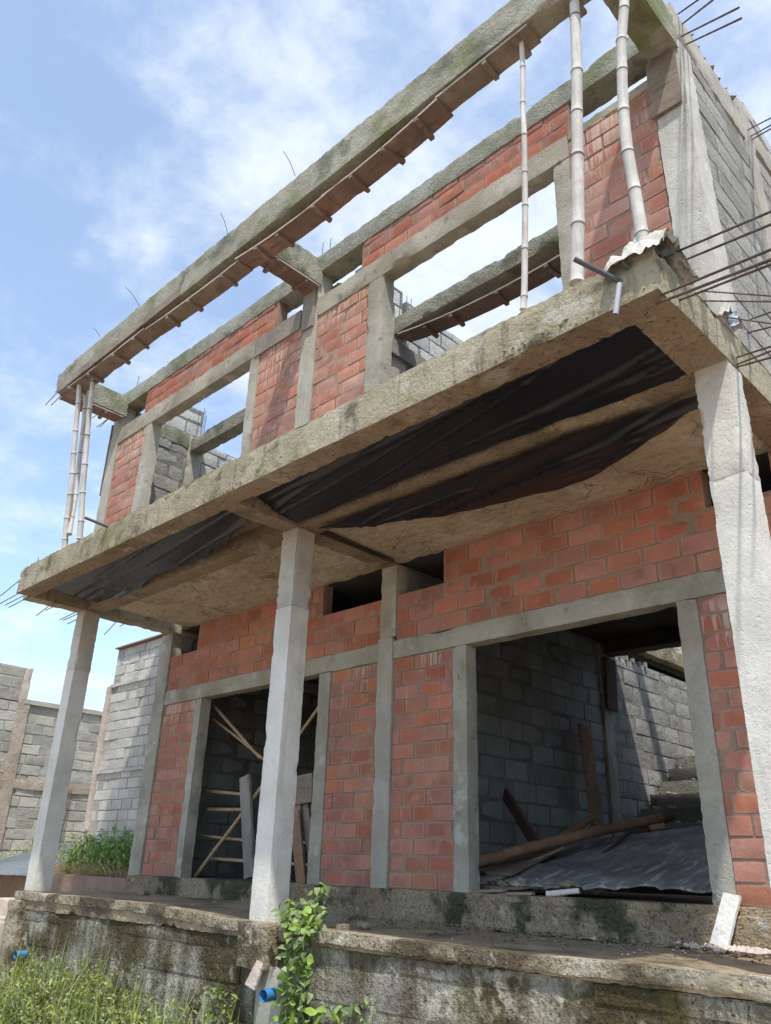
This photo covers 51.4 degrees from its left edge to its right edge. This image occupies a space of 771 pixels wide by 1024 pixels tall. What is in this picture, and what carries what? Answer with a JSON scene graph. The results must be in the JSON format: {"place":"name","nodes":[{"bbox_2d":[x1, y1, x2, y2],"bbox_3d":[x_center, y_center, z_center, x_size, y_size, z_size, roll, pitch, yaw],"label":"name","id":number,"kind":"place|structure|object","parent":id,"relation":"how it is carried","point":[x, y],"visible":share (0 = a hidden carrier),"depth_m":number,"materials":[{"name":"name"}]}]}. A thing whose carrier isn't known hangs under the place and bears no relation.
{"place":"outdoors","nodes":[
{"label":"outdoors","id":0,"kind":"place"},
{"bbox_2d":[0,916,4,946],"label":"concrete step","id":1,"kind":"object","parent":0,"point":[2,922],"visible":0.06,"depth_m":8.54,"materials":[{"name":"grey concrete"}]},
{"bbox_2d":[0,838,92,869],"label":"grass","id":2,"kind":"structure","parent":0,"point":[55,863],"depth_m":11.90,"materials":[{"name":"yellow plant"}]},
{"bbox_2d":[54,871,126,877],"bbox_3d":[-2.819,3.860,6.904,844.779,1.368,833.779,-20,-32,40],"label":"ground","id":3,"kind":"structure","parent":0,"point":[58,872],"depth_m":10.19,"materials":[{"name":"soil"}]},
{"bbox_2d":[0,898,14,916],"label":"concrete step","id":4,"kind":"object","parent":3,"relation":"on","point":[3,906],"visible":0.06,"depth_m":9.51,"materials":[{"name":"beige concrete"}]},
{"bbox_2d":[0,843,78,875],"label":"gravel heap","id":5,"kind":"object","parent":3,"relation":"on","point":[17,865],"visible":0.18,"depth_m":11.28,"materials":[{"name":"grey gravel"}]},
{"bbox_2d":[0,832,89,863],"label":"straggly weed","id":6,"kind":"object","parent":3,"relation":"on","point":[60,848],"visible":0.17,"depth_m":11.72,"materials":[{"name":"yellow plant"}]},
{"bbox_2d":[0,663,102,859],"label":"compound wall","id":7,"kind":"structure","parent":3,"relation":"on","point":[27,729],"depth_m":13.94,"materials":[{"name":"concrete"}]},
{"bbox_2d":[0,873,125,897],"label":"kerb wall","id":8,"kind":"structure","parent":3,"relation":"on","point":[10,885],"depth_m":10.08,"materials":[{"name":"concrete"}]},
{"bbox_2d":[54,856,128,875],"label":"dry grass","id":9,"kind":"structure","parent":3,"relation":"on","point":[60,868],"depth_m":9.98,"materials":[{"name":"plant"}]},
{"bbox_2d":[59,824,133,876],"bbox_3d":[-3.462,4.340,10.251,2.093,0.690,0.788,-20,-32,40],"label":"green bush","id":10,"kind":"object","parent":3,"relation":"on","point":[106,849],"visible":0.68,"depth_m":10.14,"materials":[{"name":"green plant"}]},
{"bbox_2d":[77,634,165,871],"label":"neighbour wall","id":11,"kind":"structure","parent":3,"relation":"on","point":[114,794],"depth_m":11.23,"materials":[{"name":"concrete"}]},
{"bbox_2d":[193,976,229,1023],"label":"leafy weed","id":12,"kind":"object","parent":3,"relation":"on","point":[218,995],"visible":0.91,"depth_m":5.38,"materials":[{"name":"green plant"}]},
{"bbox_2d":[270,882,333,1023],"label":"climbing vine","id":13,"kind":"object","parent":3,"relation":"on","point":[295,925],"visible":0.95,"depth_m":5.14,"materials":[{"name":"green plant"}]},
{"bbox_2d":[271,973,358,1023],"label":"broadleaf weed","id":14,"kind":"object","parent":3,"relation":"on","point":[284,989],"visible":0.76,"depth_m":4.92,"materials":[{"name":"green plant"}]},
{"bbox_2d":[332,991,375,1023],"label":"leafy weed","id":15,"kind":"object","parent":3,"relation":"on","point":[335,1016],"visible":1,"depth_m":4.66,"materials":[{"name":"green plant"}]},
{"bbox_2d":[0,0,770,955],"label":"unfinished house","id":16,"kind":"structure","parent":3,"relation":"on","point":[444,676],"depth_m":6.74,"materials":[{"name":"brick"}]},
{"bbox_2d":[61,384,81,548],"bbox_3d":[-3.650,-0.575,9.352,0.077,2.108,0.295,-20,-32,40],"label":"bamboo prop","id":17,"kind":"object","parent":16,"relation":"on","point":[72,471],"visible":0.94,"depth_m":9.30,"materials":[{"name":"beige wood"}]},
{"bbox_2d":[66,391,87,535],"bbox_3d":[-3.635,-0.638,9.511,0.311,2.024,0.216,-20,-32,40],"label":"bamboo prop","id":18,"kind":"object","parent":16,"relation":"on","point":[77,475],"visible":0.9,"depth_m":9.60,"materials":[{"name":"beige wood"}]},
{"bbox_2d":[76,378,95,539],"bbox_3d":[-3.442,-0.688,9.244,0.077,2.097,0.296,-20,-32,40],"label":"bamboo prop","id":19,"kind":"object","parent":16,"relation":"on","point":[82,494],"visible":0.9,"depth_m":9.16,"materials":[{"name":"beige wood"}]},
{"bbox_2d":[59,392,122,421],"bbox_3d":[-3.765,-1.314,10.250,0.237,0.061,0.762,-20,-32,40],"label":"formwork board","id":20,"kind":"object","parent":16,"relation":"attached to","point":[99,411],"visible":0.74,"depth_m":10.27,"materials":[{"name":"brown wood"}]},
{"bbox_2d":[84,516,108,527],"bbox_3d":[-2.742,0.101,7.634,0.248,0.086,0.028,11,-25,-19],"label":"conduit","id":21,"kind":"object","parent":16,"relation":"on","point":[96,522],"visible":0.97,"depth_m":7.62,"materials":[{"name":"grey plastic"}]},
{"bbox_2d":[99,425,113,495],"bbox_3d":[-3.592,-0.661,10.506,0.050,1.022,0.169,-20,-32,40],"label":"formwork plank","id":22,"kind":"object","parent":16,"relation":"attached to","point":[111,433],"visible":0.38,"depth_m":10.47,"materials":[{"name":"wood"}]},
{"bbox_2d":[67,328,158,394],"bbox_3d":[-3.171,-1.692,9.257,1.801,0.082,0.227,-20,-32,40],"label":"formwork board","id":23,"kind":"object","parent":16,"relation":"attached to","point":[132,347],"visible":0.98,"depth_m":9.13,"materials":[{"name":"brown wood"}]},
{"bbox_2d":[53,510,248,602],"bbox_3d":[-2.310,0.524,7.886,3.330,0.119,0.714,-20,-32,40],"label":"plastic sheet","id":24,"kind":"object","parent":16,"relation":"attached to","point":[128,574],"visible":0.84,"depth_m":7.80,"materials":[{"name":"black plastic"}]},
{"bbox_2d":[145,260,252,336],"bbox_3d":[-1.918,-2.114,8.109,1.660,0.104,0.203,-20,-32,40],"label":"formwork board","id":25,"kind":"object","parent":16,"relation":"attached to","point":[235,273],"visible":1,"depth_m":8.03,"materials":[{"name":"brown wood"}]},
{"bbox_2d":[201,789,239,795],"bbox_3d":[-1.792,3.152,9.012,0.934,0.122,0.048,-20,-32,40],"label":"bamboo stick","id":26,"kind":"object","parent":16,"relation":"attached to","point":[219,792],"visible":0.73,"depth_m":9.07,"materials":[{"name":"beige wood"}]},
{"bbox_2d":[207,807,240,811],"bbox_3d":[-1.733,3.292,8.880,0.791,0.062,0.051,-20,-32,40],"label":"bamboo stick","id":27,"kind":"object","parent":16,"relation":"on","point":[218,809],"visible":0.8,"depth_m":8.92,"materials":[{"name":"beige wood"}]},
{"bbox_2d":[212,718,263,759],"bbox_3d":[-1.643,2.575,9.058,0.043,0.611,1.226,22,-31,-38],"label":"bamboo stick","id":28,"kind":"object","parent":16,"relation":"on","point":[232,734],"visible":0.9,"depth_m":9.18,"materials":[{"name":"beige wood"}]},
{"bbox_2d":[211,702,261,759],"bbox_3d":[-1.716,2.485,9.155,1.073,0.735,0.051,-20,-32,40],"label":"bamboo stick","id":29,"kind":"object","parent":28,"relation":"on","point":[231,725],"visible":0.99,"depth_m":9.17,"materials":[{"name":"beige wood"}]},
{"bbox_2d":[239,774,253,878],"bbox_3d":[-1.440,3.266,8.363,0.404,1.030,0.036,-20,-32,40],"label":"timber plank","id":30,"kind":"object","parent":16,"relation":"on","point":[247,822],"visible":0.97,"depth_m":8.34,"materials":[{"name":"grey wood"}]},
{"bbox_2d":[196,833,305,843],"bbox_3d":[-1.390,3.437,8.443,2.111,0.114,0.040,-20,-32,40],"label":"bamboo stick","id":31,"kind":"object","parent":16,"relation":"attached to","point":[219,837],"visible":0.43,"depth_m":8.82,"materials":[{"name":"brown wood"}]},
{"bbox_2d":[194,706,317,877],"bbox_3d":[-1.374,2.987,8.515,1.868,1.681,0.052,-19,-31,39],"label":"bamboo stick","id":32,"kind":"object","parent":16,"relation":"on","point":[229,830],"visible":0.61,"depth_m":8.60,"materials":[{"name":"beige wood"}]},
{"bbox_2d":[210,857,307,866],"bbox_3d":[-1.282,3.595,8.249,1.831,0.078,0.048,-20,-32,40],"label":"bamboo stick","id":33,"kind":"object","parent":16,"relation":"on","point":[231,859],"visible":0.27,"depth_m":8.59,"materials":[{"name":"brown wood"}]},
{"bbox_2d":[235,194,341,268],"bbox_3d":[-0.890,-2.469,7.187,1.253,0.111,0.242,-20,-32,40],"label":"formwork board","id":34,"kind":"object","parent":16,"relation":"attached to","point":[315,214],"visible":1,"depth_m":7.11,"materials":[{"name":"brown wood"}]},
{"bbox_2d":[259,256,319,294],"bbox_3d":[-0.949,-2.302,7.798,0.240,0.060,0.660,-20,-32,40],"label":"formwork board","id":35,"kind":"object","parent":16,"relation":"attached to","point":[294,278],"visible":0.84,"depth_m":7.81,"materials":[{"name":"brown wood"}]},
{"bbox_2d":[294,804,301,814],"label":"timber plank","id":36,"kind":"object","parent":16,"relation":"on","point":[297,807],"visible":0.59,"depth_m":7.91,"materials":[{"name":"wood"}]},
{"bbox_2d":[293,811,306,882],"bbox_3d":[-0.837,3.225,7.702,0.293,0.673,0.028,-20,-32,40],"label":"timber plank","id":37,"kind":"object","parent":16,"relation":"on","point":[299,862],"visible":0.82,"depth_m":7.67,"materials":[{"name":"brown wood"}]},
{"bbox_2d":[295,773,313,804],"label":"timber plank","id":38,"kind":"object","parent":16,"relation":"attached to","point":[304,788],"visible":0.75,"depth_m":7.88,"materials":[{"name":"grey wood"}]},
{"bbox_2d":[301,803,310,853],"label":"timber plank","id":39,"kind":"object","parent":16,"relation":"on","point":[306,814],"visible":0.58,"depth_m":7.81,"materials":[{"name":"grey wood"}]},
{"bbox_2d":[301,289,316,332],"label":"formwork plank","id":40,"kind":"object","parent":16,"relation":"attached to","point":[308,312],"visible":1,"depth_m":7.94,"materials":[{"name":"grey wood"}]},
{"bbox_2d":[321,531,394,561],"bbox_3d":[-0.227,0.324,7.275,0.090,0.018,0.903,-20,-32,40],"label":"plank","id":41,"kind":"object","parent":16,"relation":"attached to","point":[340,539],"visible":1,"depth_m":7.22,"materials":[{"name":"brown wood"}]},
{"bbox_2d":[321,99,452,206],"bbox_3d":[-0.014,-2.806,6.403,1.302,0.118,0.238,-20,-32,40],"label":"formwork board","id":42,"kind":"object","parent":16,"relation":"attached to","point":[425,124],"visible":1,"depth_m":6.31,"materials":[{"name":"brown wood"}]},
{"bbox_2d":[256,325,685,522],"bbox_3d":[0.307,-0.489,5.583,3.450,0.132,0.699,-20,-32,40],"label":"plastic sheet","id":43,"kind":"object","parent":16,"relation":"attached to","point":[626,362],"visible":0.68,"depth_m":5.26,"materials":[{"name":"black plastic"}]},
{"bbox_2d":[397,254,561,342],"bbox_3d":[1.352,-2.220,7.540,3.221,0.226,0.252,-20,-32,40],"label":"formwork board","id":44,"kind":"object","parent":16,"relation":"attached to","point":[537,277],"visible":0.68,"depth_m":7.84,"materials":[{"name":"brown wood"}]},
{"bbox_2d":[435,23,540,112],"bbox_3d":[0.725,-3.155,5.753,0.819,0.063,0.179,-20,-32,40],"label":"formwork board","id":45,"kind":"object","parent":16,"relation":"attached to","point":[495,63],"visible":0.98,"depth_m":5.74,"materials":[{"name":"brown wood"}]},
{"bbox_2d":[472,889,506,892],"bbox_3d":[0.767,2.811,5.945,0.298,0.044,0.050,-20,-32,40],"label":"debris scrap","id":46,"kind":"object","parent":16,"relation":"on","point":[490,891],"visible":0.96,"depth_m":5.92,"materials":[{"name":"grey wood"}]},
{"bbox_2d":[317,395,698,528],"bbox_3d":[0.831,-0.168,5.947,3.320,0.080,0.674,-20,-32,40],"label":"plastic sheet","id":47,"kind":"object","parent":16,"relation":"attached to","point":[572,459],"visible":1,"depth_m":5.71,"materials":[{"name":"black plastic"}]},
{"bbox_2d":[481,864,543,889],"bbox_3d":[1.053,2.955,6.507,0.393,0.201,0.880,-8,-26,22],"label":"plywood sheet","id":48,"kind":"object","parent":16,"relation":"on","point":[528,870],"visible":0.41,"depth_m":6.41,"materials":[{"name":"grey wood"}]},
{"bbox_2d":[507,892,534,894],"bbox_3d":[0.972,2.733,5.741,0.195,0.031,0.050,-13,-28,29],"label":"debris scrap","id":49,"kind":"object","parent":16,"relation":"on","point":[520,893],"visible":0.97,"depth_m":5.72,"materials":[{"name":"brown wood"}]},
{"bbox_2d":[519,40,528,311],"bbox_3d":[0.876,-2.261,5.147,0.130,2.343,0.060,-20,-32,40],"label":"bamboo prop","id":50,"kind":"object","parent":16,"relation":"on","point":[524,274],"visible":0.93,"depth_m":5.03,"materials":[{"name":"beige wood"}]},
{"bbox_2d":[511,37,531,59],"bbox_3d":[0.949,-3.236,5.587,0.050,0.035,0.180,-20,-32,40],"label":"timber batten","id":51,"kind":"object","parent":50,"relation":"on","point":[515,41],"visible":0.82,"depth_m":5.57,"materials":[{"name":"brown wood"}]},
{"bbox_2d":[546,888,579,896],"bbox_3d":[1.220,2.620,5.516,0.234,0.071,0.048,-11,-27,27],"label":"white plank scrap","id":52,"kind":"object","parent":16,"relation":"on","point":[560,892],"visible":1,"depth_m":5.50,"materials":[{"name":"white wood"}]},
{"bbox_2d":[569,0,585,286],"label":"bamboo prop","id":53,"kind":"object","parent":16,"relation":"on","point":[577,224],"visible":0.98,"depth_m":4.77,"materials":[{"name":"beige wood"}]},
{"bbox_2d":[567,0,586,17],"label":"timber batten","id":54,"kind":"object","parent":53,"relation":"on","point":[583,11],"visible":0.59,"depth_m":5.32,"materials":[{"name":"brown wood"}]},
{"bbox_2d":[479,873,687,894],"bbox_3d":[2.021,2.987,6.674,2.568,0.344,2.766,-20,-32,40],"label":"rubble","id":55,"kind":"object","parent":16,"relation":"on","point":[518,883],"visible":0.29,"depth_m":5.94,"materials":[{"name":"stone"}]},
{"bbox_2d":[480,874,509,881],"bbox_3d":[0.922,2.928,6.468,0.161,0.106,0.434,-20,-32,40],"label":"timber offcut","id":56,"kind":"object","parent":55,"relation":"on","point":[486,878],"visible":0.49,"depth_m":6.34,"materials":[{"name":"grey wood"}]},
{"bbox_2d":[482,849,562,875],"bbox_3d":[1.196,2.984,6.852,0.437,0.231,1.173,-11,-27,27],"label":"plywood sheet","id":57,"kind":"object","parent":56,"relation":"on","point":[511,869],"visible":0.59,"depth_m":6.57,"materials":[{"name":"brown wood"}]},
{"bbox_2d":[525,846,563,861],"bbox_3d":[1.253,2.924,6.754,0.554,0.217,0.090,10,-25,-18],"label":"timber offcut","id":58,"kind":"object","parent":57,"relation":"on","point":[548,853],"visible":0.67,"depth_m":6.78,"materials":[{"name":"brown wood"}]},
{"bbox_2d":[478,856,534,873],"bbox_3d":[1.050,2.954,6.726,0.823,0.175,0.065,18,-29,-32],"label":"timber pole","id":59,"kind":"object","parent":55,"relation":"on","point":[482,869],"visible":0.56,"depth_m":6.63,"materials":[{"name":"brown wood"}]},
{"bbox_2d":[504,825,711,892],"bbox_3d":[1.856,2.747,6.431,1.520,0.548,2.508,-8,-26,22],"label":"metal sheet","id":60,"kind":"object","parent":55,"relation":"on","point":[670,859],"visible":0.9,"depth_m":6.18,"materials":[{"name":"metal"}]},
{"bbox_2d":[478,813,664,866],"bbox_3d":[1.654,2.851,7.002,2.171,0.534,0.146,14,-27,-25],"label":"timber pole","id":61,"kind":"object","parent":60,"relation":"on","point":[491,857],"visible":0.95,"depth_m":6.90,"materials":[{"name":"brown wood"}]},
{"bbox_2d":[502,789,538,841],"bbox_3d":[1.196,2.724,7.144,0.034,0.535,0.679,8,-25,-14],"label":"timber plank","id":62,"kind":"object","parent":61,"relation":"on","point":[522,821],"visible":0.94,"depth_m":7.12,"materials":[{"name":"brown wood"}]},
{"bbox_2d":[639,823,665,830],"bbox_3d":[2.477,2.930,7.445,0.242,0.089,0.081,-6,-25,18],"label":"timber offcut","id":63,"kind":"object","parent":61,"relation":"on","point":[658,826],"visible":0.74,"depth_m":7.40,"materials":[{"name":"brown wood"}]},
{"bbox_2d":[550,815,594,848],"bbox_3d":[1.739,2.993,7.512,0.496,0.316,0.074,8,-25,-14],"label":"timber pole","id":64,"kind":"object","parent":60,"relation":"on","point":[585,822],"visible":0.57,"depth_m":7.54,"materials":[{"name":"brown wood"}]},
{"bbox_2d":[602,831,630,852],"bbox_3d":[1.959,2.877,6.906,0.031,0.268,0.657,-20,-32,39],"label":"timber offcut","id":65,"kind":"object","parent":60,"relation":"on","point":[620,840],"visible":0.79,"depth_m":6.97,"materials":[{"name":"brown wood"}]},
{"bbox_2d":[632,813,675,833],"bbox_3d":[2.507,2.933,7.490,0.631,0.262,0.066,17,-28,-31],"label":"timber pole","id":66,"kind":"object","parent":60,"relation":"on","point":[670,817],"visible":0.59,"depth_m":7.56,"materials":[{"name":"brown wood"}]},
{"bbox_2d":[577,723,603,825],"bbox_3d":[2.246,2.873,8.794,0.190,1.096,0.329,-20,-32,40],"label":"timber plank","id":67,"kind":"object","parent":16,"relation":"on","point":[590,777],"visible":0.95,"depth_m":8.76,"materials":[{"name":"brown wood"}]},
{"bbox_2d":[573,256,622,282],"bbox_3d":[1.099,-1.243,4.137,0.269,0.135,0.028,6,-24,-9],"label":"conduit","id":68,"kind":"object","parent":16,"relation":"attached to","point":[595,269],"visible":0.86,"depth_m":4.13,"materials":[{"name":"grey plastic"}]},
{"bbox_2d":[604,656,617,712],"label":"timber plank","id":69,"kind":"object","parent":16,"relation":"attached to","point":[611,698],"visible":1,"depth_m":9.82,"materials":[{"name":"brown wood"}]},
{"bbox_2d":[613,282,621,315],"bbox_3d":[1.175,-1.078,4.060,0.064,0.195,0.028,-3,-24,10],"label":"conduit","id":70,"kind":"object","parent":16,"relation":"attached to","point":[617,299],"visible":1,"depth_m":4.05,"materials":[{"name":"white plastic"}]},
{"bbox_2d":[619,260,629,269],"bbox_3d":[1.256,-1.241,4.131,0.045,0.074,0.134,-20,-32,40],"label":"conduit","id":71,"kind":"object","parent":16,"relation":"attached to","point":[623,264],"visible":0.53,"depth_m":4.11,"materials":[{"name":"grey plastic"}]},
{"bbox_2d":[616,0,651,248],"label":"bamboo prop","id":72,"kind":"object","parent":16,"relation":"on","point":[642,232],"visible":0.91,"depth_m":4.55,"materials":[{"name":"beige wood"}]},
{"bbox_2d":[603,228,698,285],"bbox_3d":[1.400,-1.329,4.232,0.355,0.262,0.420,-20,-32,40],"label":"cement sack","id":73,"kind":"object","parent":16,"relation":"on","point":[663,243],"visible":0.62,"depth_m":4.20,"materials":[{"name":"white paper"}]},
{"bbox_2d":[645,47,681,119],"bbox_3d":[1.917,-2.956,5.532,0.219,0.522,0.028,-20,-32,40],"label":"formwork plank","id":74,"kind":"object","parent":16,"relation":"attached to","point":[664,88],"visible":1,"depth_m":5.51,"materials":[{"name":"brown wood"}]},
{"bbox_2d":[650,767,702,822],"bbox_3d":[4.098,3.255,8.900,2.538,1.517,2.504,-20,-32,40],"label":"stair rubble","id":75,"kind":"object","parent":16,"relation":"on","point":[673,806],"visible":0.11,"depth_m":9.56,"materials":[{"name":"grey concrete"}]},
{"bbox_2d":[719,306,742,331],"bbox_3d":[1.970,-1.102,4.608,0.125,0.146,0.200,-20,-32,40],"label":"cement sack","id":76,"kind":"object","parent":16,"relation":"on","point":[735,324],"visible":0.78,"depth_m":4.57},
{"bbox_2d":[0,899,770,1023],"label":"retaining wall","id":77,"kind":"structure","parent":3,"relation":"on","point":[406,990],"depth_m":4.93,"materials":[{"name":"concrete"}]},
{"bbox_2d":[13,950,26,958],"bbox_3d":[-3.486,4.247,7.699,0.066,0.066,0.140,-18,-31,38],"label":"drain pipe","id":78,"kind":"object","parent":77,"relation":"attached to","point":[16,953],"visible":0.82,"depth_m":7.67,"materials":[{"name":"blue plastic"}]},
{"bbox_2d":[245,960,263,990],"bbox_3d":[-0.865,3.062,5.305,0.122,0.174,0.061,-20,-32,40],"label":"board scrap","id":79,"kind":"object","parent":77,"relation":"on","point":[252,980],"visible":1,"depth_m":5.29,"materials":[{"name":"wood"}]},
{"bbox_2d":[259,987,275,1002],"bbox_3d":[-0.734,3.086,5.130,0.076,0.082,0.134,-17,-30,35],"label":"drain pipe","id":80,"kind":"object","parent":77,"relation":"attached to","point":[267,995],"visible":0.81,"depth_m":5.10,"materials":[{"name":"blue plastic"}]},
{"bbox_2d":[14,891,770,993],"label":"terrace edge","id":81,"kind":"object","parent":77,"relation":"on","point":[678,976],"visible":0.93,"depth_m":4.38,"materials":[{"name":"grey concrete"}]},
{"bbox_2d":[20,892,770,1002],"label":"terrace floor","id":82,"kind":"structure","parent":77,"relation":"on","point":[535,944],"depth_m":5.03,"materials":[{"name":"grey concrete"}]},
{"bbox_2d":[139,890,149,894],"bbox_3d":[-2.528,4.005,8.423,0.108,0.057,0.088,-20,-32,40],"label":"stone","id":83,"kind":"object","parent":82,"relation":"on","point":[144,892],"visible":0.81,"depth_m":8.40,"materials":[{"name":"grey stone"}]},
{"bbox_2d":[324,912,349,922],"bbox_3d":[-0.355,3.033,5.977,0.169,0.086,0.133,-20,-32,40],"label":"stone","id":84,"kind":"object","parent":82,"relation":"on","point":[339,917],"visible":0.8,"depth_m":5.93,"materials":[{"name":"grey stone"}]},
{"bbox_2d":[336,923,349,929],"bbox_3d":[-0.282,2.739,5.296,0.076,0.042,0.069,-20,-32,40],"label":"stone","id":85,"kind":"object","parent":82,"relation":"on","point":[342,926],"visible":0.98,"depth_m":5.28,"materials":[{"name":"beige stone"}]},
{"bbox_2d":[356,921,373,928],"bbox_3d":[-0.137,2.798,5.424,0.102,0.050,0.084,-20,-32,40],"label":"stone","id":86,"kind":"object","parent":82,"relation":"on","point":[365,925],"visible":0.94,"depth_m":5.40,"materials":[{"name":"grey stone"}]},
{"bbox_2d":[297,911,770,965],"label":"grit","id":87,"kind":"object","parent":82,"relation":"on","point":[734,955],"visible":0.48,"depth_m":5.06,"materials":[{"name":"grey gravel"}]},
{"bbox_2d":[590,936,770,957],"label":"pale rubble","id":88,"kind":"object","parent":82,"relation":"on","point":[717,949],"visible":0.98,"depth_m":4.40,"materials":[{"name":"concrete"}]},
{"bbox_2d":[710,892,741,946],"bbox_3d":[1.966,2.358,4.630,0.184,0.291,0.114,7,-24,-11],"label":"white plank","id":89,"kind":"object","parent":82,"relation":"on","point":[724,925],"visible":0.93,"depth_m":4.62,"materials":[{"name":"white wood"}]},
{"bbox_2d":[0,925,257,1023],"bbox_3d":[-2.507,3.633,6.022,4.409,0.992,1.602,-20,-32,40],"label":"tall grass","id":90,"kind":"structure","parent":0,"point":[95,1009],"depth_m":5.77,"materials":[{"name":"green plant"}]},
{"bbox_2d":[0,0,770,711],"label":"sky","id":91,"kind":"structure","parent":0,"point":[129,128],"materials":[{"name":"blue"}]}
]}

